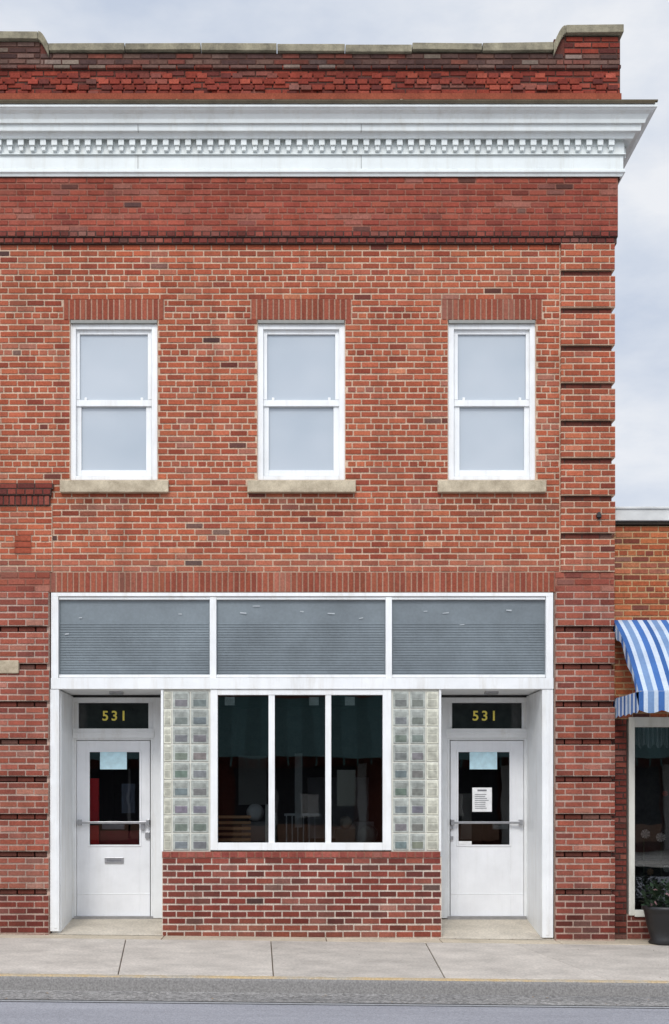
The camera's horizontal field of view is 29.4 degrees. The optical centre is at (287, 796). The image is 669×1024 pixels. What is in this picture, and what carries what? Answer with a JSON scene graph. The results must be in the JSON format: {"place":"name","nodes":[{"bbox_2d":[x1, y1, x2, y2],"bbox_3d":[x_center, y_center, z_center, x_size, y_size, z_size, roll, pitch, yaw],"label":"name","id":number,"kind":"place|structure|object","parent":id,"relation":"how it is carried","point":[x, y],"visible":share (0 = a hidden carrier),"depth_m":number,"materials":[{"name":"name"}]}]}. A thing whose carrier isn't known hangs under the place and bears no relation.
{"place":"outdoors","nodes":[
{"label":"outdoors","id":0,"kind":"place"},
{"bbox_2d":[6,934,660,1004],"bbox_3d":[0.450,1.718,12.997,10.914,0.238,3.985,0,0,0],"label":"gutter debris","id":1,"kind":"object","parent":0,"point":[293,996],"visible":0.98,"depth_m":11.38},
{"bbox_2d":[0,934,668,980],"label":"sidewalk","id":2,"kind":"structure","parent":0,"point":[627,959],"depth_m":13.13,"materials":[{"name":"concrete"}]},
{"bbox_2d":[118,940,443,976],"bbox_3d":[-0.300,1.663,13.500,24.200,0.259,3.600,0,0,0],"label":"sidewalk bedding","id":3,"kind":"object","parent":2,"relation":"on","point":[271,956],"visible":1,"depth_m":12.99,"materials":[{"name":"concrete"}]},
{"bbox_2d":[51,918,553,939],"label":"recess floors","id":4,"kind":"structure","parent":2,"relation":"on","point":[488,929],"depth_m":15.41,"materials":[{"name":"concrete"}]},
{"bbox_2d":[74,915,525,919],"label":"thresholds","id":5,"kind":"object","parent":4,"relation":"on","point":[448,917],"visible":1,"depth_m":15.94,"materials":[{"name":"metal"}]},
{"bbox_2d":[611,507,668,939],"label":"neighbor brick shop","id":6,"kind":"structure","parent":2,"relation":"on","point":[640,742],"depth_m":15.13,"materials":[{"name":"brick"}]},
{"bbox_2d":[613,620,668,717],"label":"striped awning","id":7,"kind":"object","parent":6,"relation":"attached to","point":[645,644],"visible":1,"depth_m":14.41,"materials":[{"name":"fabric"}]},
{"bbox_2d":[627,717,668,916],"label":"window frame","id":8,"kind":"structure","parent":6,"relation":"in","point":[632,722],"depth_m":15.10,"materials":[{"name":"beige paint"}]},
{"bbox_2d":[639,878,668,944],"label":"potted plant","id":9,"kind":"object","parent":2,"relation":"on","point":[656,913],"visible":1,"depth_m":14.58,"materials":[{"name":"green plant"}]},
{"bbox_2d":[0,999,668,1023],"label":"road","id":10,"kind":"structure","parent":0,"point":[24,1012],"depth_m":10.49,"materials":[{"name":"grey asphalt"}]},
{"bbox_2d":[0,990,668,1005],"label":"gutter","id":11,"kind":"object","parent":10,"relation":"on","point":[334,998],"visible":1,"depth_m":11.28,"materials":[{"name":"grey concrete"}]},
{"bbox_2d":[0,1000,668,1007],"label":"road edge line","id":12,"kind":"object","parent":10,"relation":"on","point":[334,1004],"visible":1,"depth_m":10.96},
{"bbox_2d":[0,0,668,506],"label":"sky","id":13,"kind":"structure","parent":0,"point":[641,272],"materials":[{"name":"white"}]},
{"bbox_3d":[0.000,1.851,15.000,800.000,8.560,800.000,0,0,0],"label":"ground","id":14,"kind":"structure","parent":0,"visible":0},
{"bbox_2d":[0,37,621,940],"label":"mortar walls","id":15,"kind":"structure","parent":14,"relation":"on","point":[300,95],"depth_m":15.01,"materials":[{"name":"red brick"}]},
{"bbox_2d":[0,660,19,673],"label":"stone block","id":16,"kind":"structure","parent":15,"relation":"on","point":[9,666],"depth_m":14.93,"materials":[{"name":"beige stone"}]},
{"bbox_2d":[50,593,553,937],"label":"storefront frames","id":17,"kind":"structure","parent":15,"relation":"attached to","point":[535,733],"depth_m":15.01,"materials":[{"name":"white paint"}]},
{"bbox_2d":[77,741,149,915],"bbox_3d":[-2.187,0.396,16.009,0.918,2.203,0.042,0,0,0],"label":"door","id":18,"kind":"structure","parent":17,"relation":"attached to","point":[112,889],"depth_m":16.00,"materials":[{"name":"paint"}]},
{"bbox_2d":[78,819,149,862],"bbox_3d":[-2.175,0.561,15.960,0.896,0.550,0.090,0,0,0],"label":"door hardware","id":19,"kind":"object","parent":18,"relation":"attached to","point":[147,834],"depth_m":15.92,"materials":[{"name":"silver metal"}]},
{"bbox_2d":[107,859,121,860],"bbox_3d":[-2.175,0.799,15.979,0.188,0.025,0.005,0,0,0],"label":"mail slot","id":20,"kind":"object","parent":18,"relation":"attached to","point":[114,859],"visible":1,"depth_m":15.98,"materials":[{"name":"silver metal"}]},
{"bbox_2d":[79,703,148,728],"bbox_3d":[-2.188,-1.018,16.015,0.928,0.361,0.010,0,0,0],"label":"transom light","id":21,"kind":"object","parent":17,"relation":"attached to","point":[91,716],"visible":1,"depth_m":16.01,"materials":[{"name":"black glass"}]},
{"bbox_2d":[102,711,123,720],"bbox_3d":[-2.187,-1.018,16.000,0.278,0.125,0.004,0,0,0],"label":"number","id":22,"kind":"object","parent":21,"relation":"attached to","point":[104,714],"visible":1,"depth_m":16.00,"materials":[{"name":"gold paint"}]},
{"bbox_2d":[100,752,496,768],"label":"blue notices","id":23,"kind":"object","parent":17,"relation":"attached to","point":[118,760],"visible":1,"depth_m":16.00,"materials":[{"name":"paper"}]},
{"bbox_2d":[163,689,438,851],"bbox_3d":[0.162,-0.310,15.055,3.266,1.914,0.070,0,0,0],"label":"glass block mortar","id":24,"kind":"object","parent":17,"relation":"attached to","point":[392,726],"visible":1,"depth_m":15.02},
{"bbox_2d":[164,692,437,849],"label":"glass blocks","id":25,"kind":"structure","parent":24,"relation":"in","point":[199,735],"depth_m":15.00,"materials":[{"name":"clear glass"}]},
{"bbox_2d":[59,600,544,674],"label":"transom panels","id":26,"kind":"object","parent":17,"relation":"attached to","point":[165,637],"visible":1,"depth_m":15.06,"materials":[{"name":"grey metal"}]},
{"bbox_2d":[65,606,510,634],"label":"transom tape spots","id":27,"kind":"object","parent":26,"relation":"attached to","point":[300,611],"visible":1,"depth_m":15.05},
{"bbox_2d":[109,691,498,694],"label":"soffit fittings","id":28,"kind":"object","parent":17,"relation":"attached to","point":[122,692],"visible":1,"depth_m":15.40,"materials":[{"name":"metal"}]},
{"bbox_2d":[450,741,522,915],"bbox_3d":[2.506,0.396,16.009,0.918,2.203,0.042,0,0,0],"label":"door","id":29,"kind":"structure","parent":17,"relation":"attached to","point":[486,880],"depth_m":16.00,"materials":[{"name":"paint"}]},
{"bbox_2d":[459,788,491,844],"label":"notices","id":30,"kind":"object","parent":29,"relation":"attached to","point":[488,804],"visible":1,"depth_m":16.00,"materials":[{"name":"paper"}]},
{"bbox_2d":[475,790,488,806],"bbox_3d":[2.441,0.029,16.000,0.173,0.238,0.002,0,0,0],"label":"notice text","id":31,"kind":"object","parent":30,"relation":"attached to","point":[480,798],"visible":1,"depth_m":16.00},
{"bbox_2d":[450,819,522,839],"bbox_3d":[2.486,0.413,15.960,0.911,0.255,0.090,0,0,0],"label":"door hardware","id":32,"kind":"object","parent":29,"relation":"attached to","point":[519,822],"depth_m":15.92,"materials":[{"name":"silver metal"}]},
{"bbox_2d":[452,703,521,728],"bbox_3d":[2.508,-1.018,16.015,0.928,0.361,0.010,0,0,0],"label":"transom light","id":33,"kind":"object","parent":17,"relation":"attached to","point":[507,715],"visible":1,"depth_m":16.01,"materials":[{"name":"black glass"}]},
{"bbox_2d":[473,711,494,720],"bbox_3d":[2.465,-1.018,16.000,0.278,0.125,0.004,0,0,0],"label":"number","id":34,"kind":"object","parent":33,"relation":"attached to","point":[474,712],"visible":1,"depth_m":16.00,"materials":[{"name":"gold paint"}]},
{"bbox_2d":[41,39,563,55],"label":"parapet ends","id":35,"kind":"object","parent":15,"relation":"on","point":[560,49],"visible":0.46,"depth_m":14.97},
{"bbox_2d":[60,480,545,493],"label":"window sills","id":36,"kind":"structure","parent":15,"relation":"attached to","point":[303,486],"depth_m":14.93,"materials":[{"name":"beige stone"}]},
{"bbox_2d":[71,323,534,479],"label":"window frames","id":37,"kind":"structure","parent":15,"relation":"attached to","point":[337,405],"depth_m":15.06,"materials":[{"name":"white wood"}]},
{"bbox_2d":[80,335,524,469],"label":"window panes","id":38,"kind":"object","parent":37,"relation":"in","point":[299,367],"visible":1,"depth_m":15.11,"materials":[{"name":"glass"}]},
{"bbox_2d":[71,320,534,323],"bbox_3d":[-2.042,-5.597,15.073,9.913,0.035,0.154,0,0,0],"label":"window head flashing","id":39,"kind":"object","parent":37,"relation":"on","point":[302,322],"depth_m":15.00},
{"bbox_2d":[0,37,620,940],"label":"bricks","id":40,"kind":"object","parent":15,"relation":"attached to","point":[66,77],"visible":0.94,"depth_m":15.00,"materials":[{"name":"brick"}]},
{"bbox_2d":[0,24,623,56],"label":"parapet coping","id":41,"kind":"object","parent":15,"relation":"on","point":[607,30],"visible":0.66,"depth_m":14.92,"materials":[{"name":"stone"}]},
{"bbox_2d":[596,512,601,519],"bbox_3d":[3.651,-3.298,14.955,0.054,0.084,0.090,0,0,0],"label":"wall anchor","id":42,"kind":"object","parent":15,"relation":"attached to","point":[598,515],"depth_m":14.91,"materials":[{"name":"black metal"}]},
{"bbox_2d":[0,973,668,996],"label":"kerb","id":43,"kind":"structure","parent":14,"relation":"on","point":[360,985],"depth_m":11.57,"materials":[{"name":"concrete"}]},
{"bbox_3d":[-2.310,-3.273,22.000,12.288,10.376,14.000,0,0,0],"label":"building body","id":44,"kind":"object","parent":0,"visible":0},
{"bbox_2d":[71,695,528,914],"bbox_3d":[-2.458,-0.354,17.825,11.392,4.138,5.550,0,0,0],"label":"shop interior","id":45,"kind":"object","parent":44,"relation":"in","point":[356,733],"visible":0.14,"depth_m":20.50,"materials":[{"name":"black"}]},
{"bbox_2d":[90,753,507,850],"bbox_3d":[-0.103,0.485,16.613,4.683,2.140,3.689,0,0,-31],"label":"interior furniture","id":46,"kind":"object","parent":45,"relation":"on","point":[350,822],"visible":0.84,"depth_m":16.30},
{"bbox_2d":[0,102,656,184],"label":"cornice","id":47,"kind":"structure","parent":44,"relation":"attached to","point":[334,140],"depth_m":14.85,"materials":[{"name":"paint"}]},
{"bbox_2d":[0,99,657,103],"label":"cornice flashing","id":48,"kind":"object","parent":47,"relation":"on","point":[327,101],"visible":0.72,"depth_m":14.61,"materials":[{"name":"grey metal"}]},
{"bbox_3d":[0.154,-0.332,15.053,2.007,1.775,0.006,0,0,0],"label":"shopfront glass","id":49,"kind":"object","parent":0,"visible":0},
{"bbox_2d":[225,697,354,704],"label":"window tags","id":50,"kind":"object","parent":49,"relation":"attached to","point":[312,700],"depth_m":15.06,"materials":[{"name":"paper"}]}
]}

